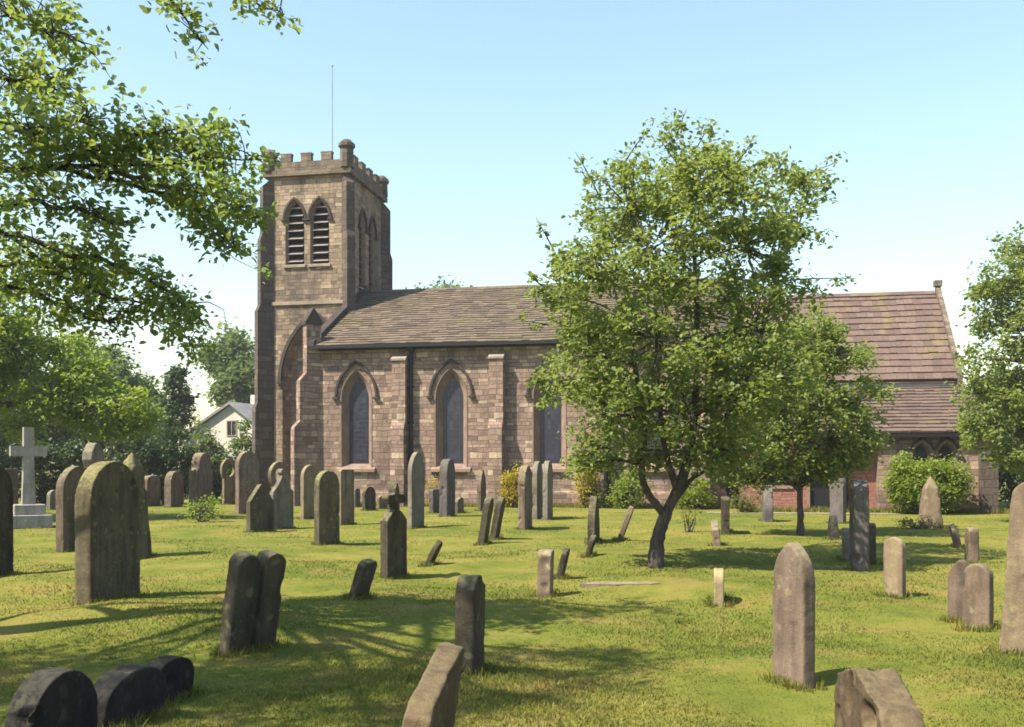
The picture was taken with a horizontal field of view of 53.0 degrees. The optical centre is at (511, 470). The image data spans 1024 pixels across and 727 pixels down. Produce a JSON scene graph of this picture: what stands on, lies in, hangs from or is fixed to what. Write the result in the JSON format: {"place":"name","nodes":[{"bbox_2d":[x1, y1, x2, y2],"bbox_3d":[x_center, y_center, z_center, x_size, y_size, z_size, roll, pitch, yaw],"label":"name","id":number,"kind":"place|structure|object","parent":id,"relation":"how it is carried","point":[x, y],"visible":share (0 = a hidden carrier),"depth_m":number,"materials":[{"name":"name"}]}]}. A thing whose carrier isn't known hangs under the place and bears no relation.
{"place":"outdoors","nodes":[
{"label":"outdoors","id":0,"kind":"place"},
{"bbox_2d":[0,471,1023,726],"bbox_3d":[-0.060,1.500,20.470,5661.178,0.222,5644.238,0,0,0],"label":"ground","id":1,"kind":"structure","parent":0,"point":[668,589],"depth_m":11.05,"materials":[{"name":"plant"}]},
{"bbox_2d":[0,465,13,573],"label":"gravestone","id":2,"kind":"object","parent":1,"relation":"on","point":[6,529],"visible":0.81,"depth_m":14.83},
{"bbox_2d":[0,415,21,472],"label":"bush","id":3,"kind":"object","parent":1,"relation":"on","point":[4,464],"visible":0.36,"depth_m":42.23,"materials":[{"name":"green plant"}]},
{"bbox_2d":[6,468,18,503],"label":"gravestone","id":4,"kind":"object","parent":1,"relation":"on","point":[14,474],"visible":0.35,"depth_m":36.41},
{"bbox_2d":[9,427,52,528],"bbox_3d":[-12.780,0.278,27.144,1.040,2.846,0.840,0,0,-35],"label":"stone cross","id":5,"kind":"object","parent":1,"relation":"on","point":[28,511],"visible":0.67,"depth_m":27.01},
{"bbox_2d":[3,432,84,505],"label":"bush","id":6,"kind":"object","parent":1,"relation":"on","point":[63,459],"visible":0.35,"depth_m":43.33,"materials":[{"name":"green plant"}]},
{"bbox_2d":[0,374,97,472],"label":"tree","id":7,"kind":"object","parent":1,"relation":"on","point":[56,439],"visible":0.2,"depth_m":55.52,"materials":[{"name":"green plant"}]},
{"bbox_2d":[4,667,97,726],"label":"gravestone","id":8,"kind":"object","parent":1,"relation":"on","point":[52,697],"visible":1,"depth_m":5.13,"materials":[{"name":"stone"}]},
{"bbox_2d":[47,490,55,509],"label":"gravestone","id":9,"kind":"object","parent":1,"relation":"on","point":[51,498],"visible":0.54,"depth_m":39.15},
{"bbox_2d":[56,466,86,552],"bbox_3d":[-8.271,0.847,19.520,0.169,1.867,1.059,0,0,11],"label":"gravestone","id":10,"kind":"object","parent":1,"relation":"on","point":[67,482],"visible":0.47,"depth_m":19.11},
{"bbox_2d":[0,290,168,451],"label":"tree","id":11,"kind":"object","parent":1,"relation":"on","point":[14,335],"visible":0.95,"depth_m":30.51,"materials":[{"name":"green plant"}]},
{"bbox_2d":[82,442,103,467],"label":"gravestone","id":12,"kind":"object","parent":1,"relation":"on","point":[93,453],"visible":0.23,"depth_m":29.38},
{"bbox_2d":[34,326,164,452],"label":"tree","id":13,"kind":"object","parent":1,"relation":"on","point":[120,372],"visible":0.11,"depth_m":65.94,"materials":[{"name":"green plant"}]},
{"bbox_2d":[74,461,139,605],"bbox_3d":[-4.700,0.821,11.972,0.215,1.865,1.030,0,0,11],"label":"gravestone","id":14,"kind":"object","parent":1,"relation":"on","point":[107,528],"visible":0.85,"depth_m":11.78,"materials":[{"name":"stone"}]},
{"bbox_2d":[79,429,164,489],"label":"bush","id":15,"kind":"object","parent":1,"relation":"on","point":[114,454],"visible":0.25,"depth_m":44.59,"materials":[{"name":"green plant"}]},
{"bbox_2d":[93,664,165,726],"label":"gravestone","id":16,"kind":"object","parent":1,"relation":"on","point":[125,691],"visible":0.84,"depth_m":5.85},
{"bbox_2d":[123,453,151,557],"bbox_3d":[-6.563,0.738,17.737,0.509,2.094,0.612,0,0,11],"label":"gravestone","id":17,"kind":"object","parent":1,"relation":"on","point":[132,463],"visible":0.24,"depth_m":17.73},
{"bbox_2d":[122,374,171,456],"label":"tree","id":18,"kind":"object","parent":1,"relation":"on","point":[154,393],"visible":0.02,"depth_m":69.11,"materials":[{"name":"green plant"}]},
{"bbox_2d":[0,0,303,368],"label":"tree","id":19,"kind":"object","parent":1,"relation":"on","point":[38,132],"visible":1,"depth_m":9.25,"materials":[{"name":"green plant"}]},
{"bbox_2d":[145,475,160,505],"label":"gravestone","id":20,"kind":"object","parent":1,"relation":"on","point":[152,485],"visible":0.62,"depth_m":43.20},
{"bbox_2d":[141,411,198,503],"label":"bush","id":21,"kind":"object","parent":1,"relation":"on","point":[169,459],"visible":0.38,"depth_m":45.62,"materials":[{"name":"green plant"}]},
{"bbox_2d":[146,655,193,701],"bbox_3d":[-2.279,1.499,6.750,0.141,0.557,0.506,4,1,12],"label":"gravestone","id":22,"kind":"object","parent":1,"relation":"on","point":[178,671],"visible":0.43,"depth_m":6.75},
{"bbox_2d":[147,362,200,468],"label":"tree","id":23,"kind":"object","parent":1,"relation":"on","point":[180,402],"visible":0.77,"depth_m":59.40,"materials":[{"name":"green plant"}]},
{"bbox_2d":[164,471,183,506],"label":"gravestone","id":24,"kind":"object","parent":1,"relation":"on","point":[174,489],"visible":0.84,"depth_m":42.00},
{"bbox_2d":[189,453,212,517],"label":"gravestone","id":25,"kind":"object","parent":1,"relation":"on","point":[200,477],"visible":0.62,"depth_m":32.81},
{"bbox_2d":[174,491,227,522],"bbox_3d":[-8.957,1.134,29.792,1.413,1.084,1.354,0,0,0],"label":"weed clump","id":26,"kind":"object","parent":1,"relation":"on","point":[207,515],"visible":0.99,"depth_m":29.67,"materials":[{"name":"green plant"}]},
{"bbox_2d":[178,415,233,501],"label":"bush","id":27,"kind":"object","parent":1,"relation":"on","point":[204,439],"visible":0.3,"depth_m":47.82,"materials":[{"name":"green plant"}]},
{"bbox_2d":[181,325,254,410],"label":"tree","id":28,"kind":"object","parent":1,"relation":"on","point":[229,364],"visible":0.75,"depth_m":89.59,"materials":[{"name":"green plant"}]},
{"bbox_2d":[182,395,254,491],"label":"house","id":29,"kind":"structure","parent":1,"relation":"on","point":[224,418],"depth_m":71.99,"materials":[{"name":"paint"}]},
{"bbox_2d":[226,420,236,435],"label":"window","id":30,"kind":"structure","parent":29,"relation":"in","point":[230,431],"depth_m":71.80,"materials":[{"name":"wood"}]},
{"bbox_2d":[220,458,234,504],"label":"wheel headstone","id":31,"kind":"object","parent":1,"relation":"on","point":[228,489],"visible":0.83,"depth_m":45.24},
{"bbox_2d":[223,418,251,460],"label":"bush","id":32,"kind":"object","parent":1,"relation":"on","point":[240,443],"visible":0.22,"depth_m":49.79,"materials":[{"name":"green plant"}]},
{"bbox_2d":[235,451,258,513],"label":"gravestone","id":33,"kind":"object","parent":1,"relation":"on","point":[246,472],"visible":0.69,"depth_m":35.42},
{"bbox_2d":[219,549,285,656],"bbox_3d":[-2.125,1.184,8.362,0.159,1.086,0.474,16,10,39],"label":"twin gravestone","id":34,"kind":"object","parent":1,"relation":"on","point":[251,607],"visible":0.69,"depth_m":8.25,"materials":[{"name":"stone"}]},
{"bbox_2d":[246,484,273,531],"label":"gravestone","id":35,"kind":"object","parent":1,"relation":"on","point":[260,508],"visible":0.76,"depth_m":25.11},
{"bbox_2d":[268,462,288,489],"bbox_3d":[-7.404,0.739,32.612,0.139,2.048,0.892,0,0,27],"label":"wheel headstone","id":36,"kind":"object","parent":1,"relation":"on","point":[274,467],"visible":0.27,"depth_m":32.36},
{"bbox_2d":[270,469,293,528],"bbox_3d":[-5.921,0.852,26.416,0.140,1.796,0.806,0,0,27],"label":"headstone with ball","id":37,"kind":"object","parent":1,"relation":"on","point":[282,494],"visible":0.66,"depth_m":26.36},
{"bbox_2d":[300,465,318,518],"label":"gravestone","id":38,"kind":"object","parent":1,"relation":"on","point":[309,473],"visible":0.66,"depth_m":31.79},
{"bbox_2d":[314,470,339,544],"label":"gravestone","id":39,"kind":"object","parent":1,"relation":"on","point":[326,507],"visible":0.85,"depth_m":20.65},
{"bbox_2d":[337,469,353,524],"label":"gravestone","id":40,"kind":"object","parent":1,"relation":"on","point":[346,486],"visible":0.72,"depth_m":28.70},
{"bbox_2d":[354,488,359,506],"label":"gravestone","id":41,"kind":"object","parent":1,"relation":"on","point":[356,496],"visible":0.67,"depth_m":41.93,"materials":[{"name":"stone"}]},
{"bbox_2d":[348,559,377,598],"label":"gravestone","id":42,"kind":"object","parent":1,"relation":"on","point":[363,576],"visible":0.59,"depth_m":11.65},
{"bbox_2d":[362,487,375,510],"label":"gravestone","id":43,"kind":"object","parent":1,"relation":"on","point":[369,498],"visible":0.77,"depth_m":38.44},
{"bbox_2d":[377,495,387,508],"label":"gravestone","id":44,"kind":"object","parent":1,"relation":"on","point":[380,503],"visible":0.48,"depth_m":40.00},
{"bbox_2d":[380,482,406,578],"bbox_3d":[-1.712,0.984,14.880,0.140,1.637,0.520,0,0,27],"label":"cross topped gravestone","id":45,"kind":"object","parent":1,"relation":"on","point":[393,540],"visible":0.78,"depth_m":14.79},
{"bbox_2d":[408,452,423,528],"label":"gravestone","id":46,"kind":"object","parent":1,"relation":"on","point":[415,491],"visible":0.85,"depth_m":26.52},
{"bbox_2d":[424,475,438,506],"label":"shrub","id":47,"kind":"object","parent":1,"relation":"on","point":[433,486],"visible":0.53,"depth_m":42.50,"materials":[{"name":"yellow plant"}]},
{"bbox_2d":[402,642,463,726],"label":"gravestone","id":48,"kind":"object","parent":1,"relation":"on","point":[432,701],"visible":1,"depth_m":4.53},
{"bbox_2d":[423,540,442,566],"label":"gravestone","id":49,"kind":"object","parent":1,"relation":"on","point":[434,551],"visible":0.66,"depth_m":16.17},
{"bbox_2d":[429,489,439,512],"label":"gravestone","id":50,"kind":"object","parent":1,"relation":"on","point":[434,495],"visible":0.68,"depth_m":35.96,"materials":[{"name":"stone"}]},
{"bbox_2d":[405,275,472,288],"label":"tree","id":51,"kind":"object","parent":1,"relation":"on","point":[444,285],"depth_m":99.46,"materials":[{"name":"green plant"}]},
{"bbox_2d":[439,459,454,516],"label":"gravestone","id":52,"kind":"object","parent":1,"relation":"on","point":[447,488],"visible":0.81,"depth_m":33.06,"materials":[{"name":"stone"}]},
{"bbox_2d":[455,497,463,512],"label":"gravestone","id":53,"kind":"object","parent":1,"relation":"on","point":[459,504],"visible":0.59,"depth_m":36.13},
{"bbox_2d":[455,574,484,674],"bbox_3d":[-0.314,1.262,7.647,0.160,0.977,0.300,1,0,14],"label":"gravestone","id":54,"kind":"object","parent":1,"relation":"on","point":[469,613],"visible":0.61,"depth_m":7.51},
{"bbox_2d":[477,469,485,510],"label":"gravestone","id":55,"kind":"object","parent":1,"relation":"on","point":[481,488],"visible":0.71,"depth_m":38.32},
{"bbox_2d":[477,497,493,545],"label":"gravestone","id":56,"kind":"object","parent":1,"relation":"on","point":[486,515],"visible":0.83,"depth_m":20.75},
{"bbox_2d":[490,496,505,539],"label":"gravestone","id":57,"kind":"object","parent":1,"relation":"on","point":[497,517],"visible":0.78,"depth_m":21.86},
{"bbox_2d":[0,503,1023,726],"bbox_3d":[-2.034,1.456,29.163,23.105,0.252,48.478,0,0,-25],"label":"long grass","id":58,"kind":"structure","parent":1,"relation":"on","point":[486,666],"depth_m":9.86,"materials":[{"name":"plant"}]},
{"bbox_2d":[497,461,532,507],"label":"shrub","id":59,"kind":"object","parent":1,"relation":"on","point":[511,492],"visible":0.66,"depth_m":41.35,"materials":[{"name":"yellow plant"}]},
{"bbox_2d":[518,465,531,529],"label":"gravestone","id":60,"kind":"object","parent":1,"relation":"on","point":[525,497],"visible":0.84,"depth_m":26.22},
{"bbox_2d":[533,461,542,518],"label":"gravestone","id":61,"kind":"object","parent":1,"relation":"on","point":[537,491],"visible":0.88,"depth_m":32.15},
{"bbox_2d":[536,549,553,596],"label":"gravestone","id":62,"kind":"object","parent":1,"relation":"on","point":[545,572],"visible":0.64,"depth_m":12.25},
{"bbox_2d":[543,461,552,519],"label":"gravestone","id":63,"kind":"object","parent":1,"relation":"on","point":[547,490],"visible":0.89,"depth_m":31.35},
{"bbox_2d":[555,547,569,579],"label":"gravestone","id":64,"kind":"object","parent":1,"relation":"on","point":[563,562],"visible":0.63,"depth_m":14.37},
{"bbox_2d":[566,467,606,507],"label":"shrub","id":65,"kind":"object","parent":1,"relation":"on","point":[584,496],"visible":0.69,"depth_m":40.94,"materials":[{"name":"yellow plant"}]},
{"bbox_2d":[585,534,596,557],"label":"gravestone","id":66,"kind":"object","parent":1,"relation":"on","point":[590,546],"visible":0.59,"depth_m":17.33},
{"bbox_2d":[587,496,599,543],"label":"gravestone","id":67,"kind":"object","parent":1,"relation":"on","point":[593,527],"visible":0.72,"depth_m":21.49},
{"bbox_2d":[591,486,609,507],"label":"shrub","id":68,"kind":"object","parent":1,"relation":"on","point":[604,500],"visible":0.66,"depth_m":40.89,"materials":[{"name":"green plant"}]},
{"bbox_2d":[580,581,660,587],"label":"grave slab","id":69,"kind":"structure","parent":1,"relation":"on","point":[595,584],"depth_m":13.11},
{"bbox_2d":[616,506,633,540],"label":"gravestone","id":70,"kind":"object","parent":1,"relation":"on","point":[625,524],"visible":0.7,"depth_m":22.18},
{"bbox_2d":[252,64,1001,513],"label":"church","id":71,"kind":"structure","parent":1,"relation":"on","point":[368,374],"depth_m":43.59,"materials":[{"name":"stone"}]},
{"bbox_2d":[281,197,306,267],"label":"belfry window","id":72,"kind":"structure","parent":71,"relation":"in","point":[297,217],"depth_m":48.68,"materials":[{"name":"wood"}]},
{"bbox_2d":[306,195,332,266],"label":"belfry window","id":73,"kind":"structure","parent":71,"relation":"in","point":[319,225],"depth_m":48.45,"materials":[{"name":"wood"}]},
{"bbox_2d":[332,360,378,471],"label":"window","id":74,"kind":"structure","parent":71,"relation":"in","point":[355,406],"depth_m":43.92,"materials":[{"name":"glass"}]},
{"bbox_2d":[358,208,368,290],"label":"belfry window","id":75,"kind":"structure","parent":71,"relation":"in","point":[362,223],"depth_m":50.36,"materials":[{"name":"brown stone"}]},
{"bbox_2d":[359,216,377,289],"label":"belfry window","id":76,"kind":"structure","parent":71,"relation":"in","point":[372,232],"depth_m":51.78,"materials":[{"name":"brown stone"}]},
{"bbox_2d":[427,358,474,471],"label":"window","id":77,"kind":"structure","parent":71,"relation":"in","point":[450,401],"depth_m":43.13,"materials":[{"name":"glass"}]},
{"bbox_2d":[524,356,569,471],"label":"window","id":78,"kind":"structure","parent":71,"relation":"in","point":[546,447],"depth_m":42.34,"materials":[{"name":"glass"}]},
{"bbox_2d":[629,354,674,471],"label":"window","id":79,"kind":"structure","parent":71,"relation":"in","point":[642,373],"depth_m":41.46,"materials":[{"name":"glass"}]},
{"bbox_2d":[765,460,792,488],"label":"annexe window","id":80,"kind":"structure","parent":71,"relation":"in","point":[778,487],"depth_m":37.75,"materials":[{"name":"beige glass"}]},
{"bbox_2d":[807,455,835,509],"bbox_3d":[11.305,0.450,37.566,1.040,2.100,0.200,0,0,11],"label":"door","id":81,"kind":"structure","parent":71,"relation":"in","point":[819,497],"depth_m":37.61,"materials":[{"name":"black paint"}]},
{"bbox_2d":[908,437,937,464],"bbox_3d":[14.518,-0.454,36.432,1.070,1.468,0.300,0,0,11],"label":"lancet window","id":82,"kind":"structure","parent":71,"relation":"in","point":[923,448],"depth_m":36.41,"materials":[{"name":"brown stone"}]},
{"bbox_2d":[934,437,962,467],"bbox_3d":[15.333,-0.454,36.274,1.070,1.468,0.300,0,0,11],"label":"lancet window","id":83,"kind":"structure","parent":71,"relation":"in","point":[946,446],"depth_m":36.24,"materials":[{"name":"brown stone"}]},
{"bbox_2d":[606,464,656,508],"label":"shrub","id":84,"kind":"object","parent":1,"relation":"on","point":[626,500],"visible":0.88,"depth_m":40.20,"materials":[{"name":"green plant"}]},
{"bbox_2d":[360,501,1009,513],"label":"wall foot grass","id":85,"kind":"structure","parent":1,"relation":"on","point":[827,510],"depth_m":36.90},
{"bbox_2d":[514,107,860,567],"bbox_3d":[2.725,-1.997,16.359,5.406,7.437,4.626,0,0,0],"label":"tree","id":86,"kind":"object","parent":1,"relation":"on","point":[645,399],"visible":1,"depth_m":15.39,"materials":[{"name":"green plant"}]},
{"bbox_2d":[675,499,705,531],"bbox_3d":[4.237,1.114,24.679,0.613,0.848,0.660,0,0,41],"label":"weed clump","id":87,"kind":"object","parent":1,"relation":"on","point":[687,521],"visible":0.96,"depth_m":24.63,"materials":[{"name":"green plant"}]},
{"bbox_2d":[669,469,717,509],"bbox_3d":[7.014,0.798,39.749,2.080,1.933,1.769,0,0,0],"label":"shrub","id":88,"kind":"object","parent":1,"relation":"on","point":[689,497],"visible":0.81,"depth_m":39.50,"materials":[{"name":"green plant"}]},
{"bbox_2d":[711,520,720,545],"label":"gravestone","id":89,"kind":"object","parent":1,"relation":"on","point":[715,532],"visible":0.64,"depth_m":20.05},
{"bbox_2d":[714,568,723,605],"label":"gravestone","id":90,"kind":"object","parent":1,"relation":"on","point":[718,585],"visible":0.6,"depth_m":11.32,"materials":[{"name":"yellow stone"}]},
{"bbox_2d":[721,496,729,533],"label":"gravestone","id":91,"kind":"object","parent":1,"relation":"on","point":[725,513],"visible":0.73,"depth_m":23.86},
{"bbox_2d":[720,486,761,512],"bbox_3d":[8.163,1.144,36.558,1.468,1.200,1.139,0,0,0],"label":"shrub","id":92,"kind":"object","parent":1,"relation":"on","point":[746,506],"visible":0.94,"depth_m":36.46,"materials":[{"name":"green plant"}]},
{"bbox_2d":[762,485,772,521],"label":"gravestone","id":93,"kind":"object","parent":1,"relation":"on","point":[767,506],"visible":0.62,"depth_m":30.22,"materials":[{"name":"stone"}]},
{"bbox_2d":[773,543,814,689],"bbox_3d":[1.982,1.132,7.229,0.120,1.249,0.325,0,0,-26],"label":"gravestone","id":94,"kind":"object","parent":1,"relation":"on","point":[794,619],"visible":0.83,"depth_m":7.15,"materials":[{"name":"stone"}]},
{"bbox_2d":[716,299,905,535],"bbox_3d":[6.845,-1.170,23.914,4.366,5.677,4.242,0,0,0],"label":"tree","id":95,"kind":"object","parent":1,"relation":"on","point":[840,407],"visible":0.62,"depth_m":23.31,"materials":[{"name":"green plant"}]},
{"bbox_2d":[827,515,838,539],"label":"gravestone","id":96,"kind":"object","parent":1,"relation":"on","point":[833,530],"visible":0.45,"depth_m":21.49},
{"bbox_2d":[830,476,845,523],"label":"gravestone","id":97,"kind":"object","parent":1,"relation":"on","point":[837,501],"visible":0.58,"depth_m":29.54,"materials":[{"name":"stone"}]},
{"bbox_2d":[842,528,849,560],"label":"gravestone","id":98,"kind":"object","parent":1,"relation":"on","point":[845,543],"visible":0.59,"depth_m":17.77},
{"bbox_2d":[849,480,869,570],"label":"gravestone","id":99,"kind":"object","parent":1,"relation":"on","point":[859,517],"visible":0.84,"depth_m":15.72,"materials":[{"name":"stone"}]},
{"bbox_2d":[869,523,875,564],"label":"gravestone","id":100,"kind":"object","parent":1,"relation":"on","point":[872,542],"visible":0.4,"depth_m":16.72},
{"bbox_2d":[834,668,924,726],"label":"gravestone","id":101,"kind":"object","parent":1,"relation":"on","point":[864,697],"visible":1,"depth_m":4.65,"materials":[{"name":"stone"}]},
{"bbox_2d":[883,537,905,597],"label":"gravestone","id":102,"kind":"object","parent":1,"relation":"on","point":[894,559],"visible":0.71,"depth_m":12.15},
{"bbox_2d":[891,515,942,528],"bbox_3d":[10.383,1.318,26.548,1.068,0.547,1.021,0,0,-27],"label":"weed clump","id":103,"kind":"object","parent":1,"relation":"on","point":[910,522],"visible":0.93,"depth_m":26.43,"materials":[{"name":"green plant"}]},
{"bbox_2d":[877,447,977,514],"bbox_3d":[14.318,0.500,35.345,3.420,2.609,2.577,0,0,0],"label":"shrub","id":104,"kind":"object","parent":1,"relation":"on","point":[951,482],"visible":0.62,"depth_m":34.91,"materials":[{"name":"green plant"}]},
{"bbox_2d":[917,476,942,527],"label":"gravestone","id":105,"kind":"object","parent":1,"relation":"on","point":[930,502],"visible":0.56,"depth_m":26.75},
{"bbox_2d":[948,524,961,547],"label":"gravestone","id":106,"kind":"object","parent":1,"relation":"on","point":[955,536],"visible":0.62,"depth_m":19.38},
{"bbox_2d":[948,560,968,618],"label":"gravestone","id":107,"kind":"object","parent":1,"relation":"on","point":[956,581],"visible":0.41,"depth_m":9.95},
{"bbox_2d":[964,527,978,562],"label":"gravestone","id":108,"kind":"object","parent":1,"relation":"on","point":[971,544],"visible":0.66,"depth_m":16.34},
{"bbox_2d":[963,564,993,629],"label":"gravestone","id":109,"kind":"object","parent":1,"relation":"on","point":[978,598],"visible":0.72,"depth_m":9.39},
{"bbox_2d":[938,221,1023,480],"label":"tree","id":110,"kind":"object","parent":1,"relation":"on","point":[976,427],"visible":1,"depth_m":29.45,"materials":[{"name":"green plant"}]},
{"bbox_2d":[972,364,1017,490],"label":"tree","id":111,"kind":"object","parent":1,"relation":"on","point":[1002,376],"visible":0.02,"depth_m":73.88,"materials":[{"name":"green plant"}]},
{"bbox_2d":[999,482,1023,653],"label":"gravestone","id":112,"kind":"object","parent":1,"relation":"on","point":[1012,631],"visible":0.81,"depth_m":8.14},
{"bbox_2d":[999,442,1023,506],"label":"bush","id":113,"kind":"object","parent":1,"relation":"on","point":[1014,481],"visible":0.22,"depth_m":41.81,"materials":[{"name":"green plant"}]},
{"bbox_2d":[0,0,1023,470],"label":"sky","id":114,"kind":"structure","parent":0,"point":[474,114],"materials":[{"name":"blue"}]},
{"bbox_2d":[707,512,897,513],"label":"path","id":115,"kind":"structure","parent":0,"point":[804,512],"depth_m":36.42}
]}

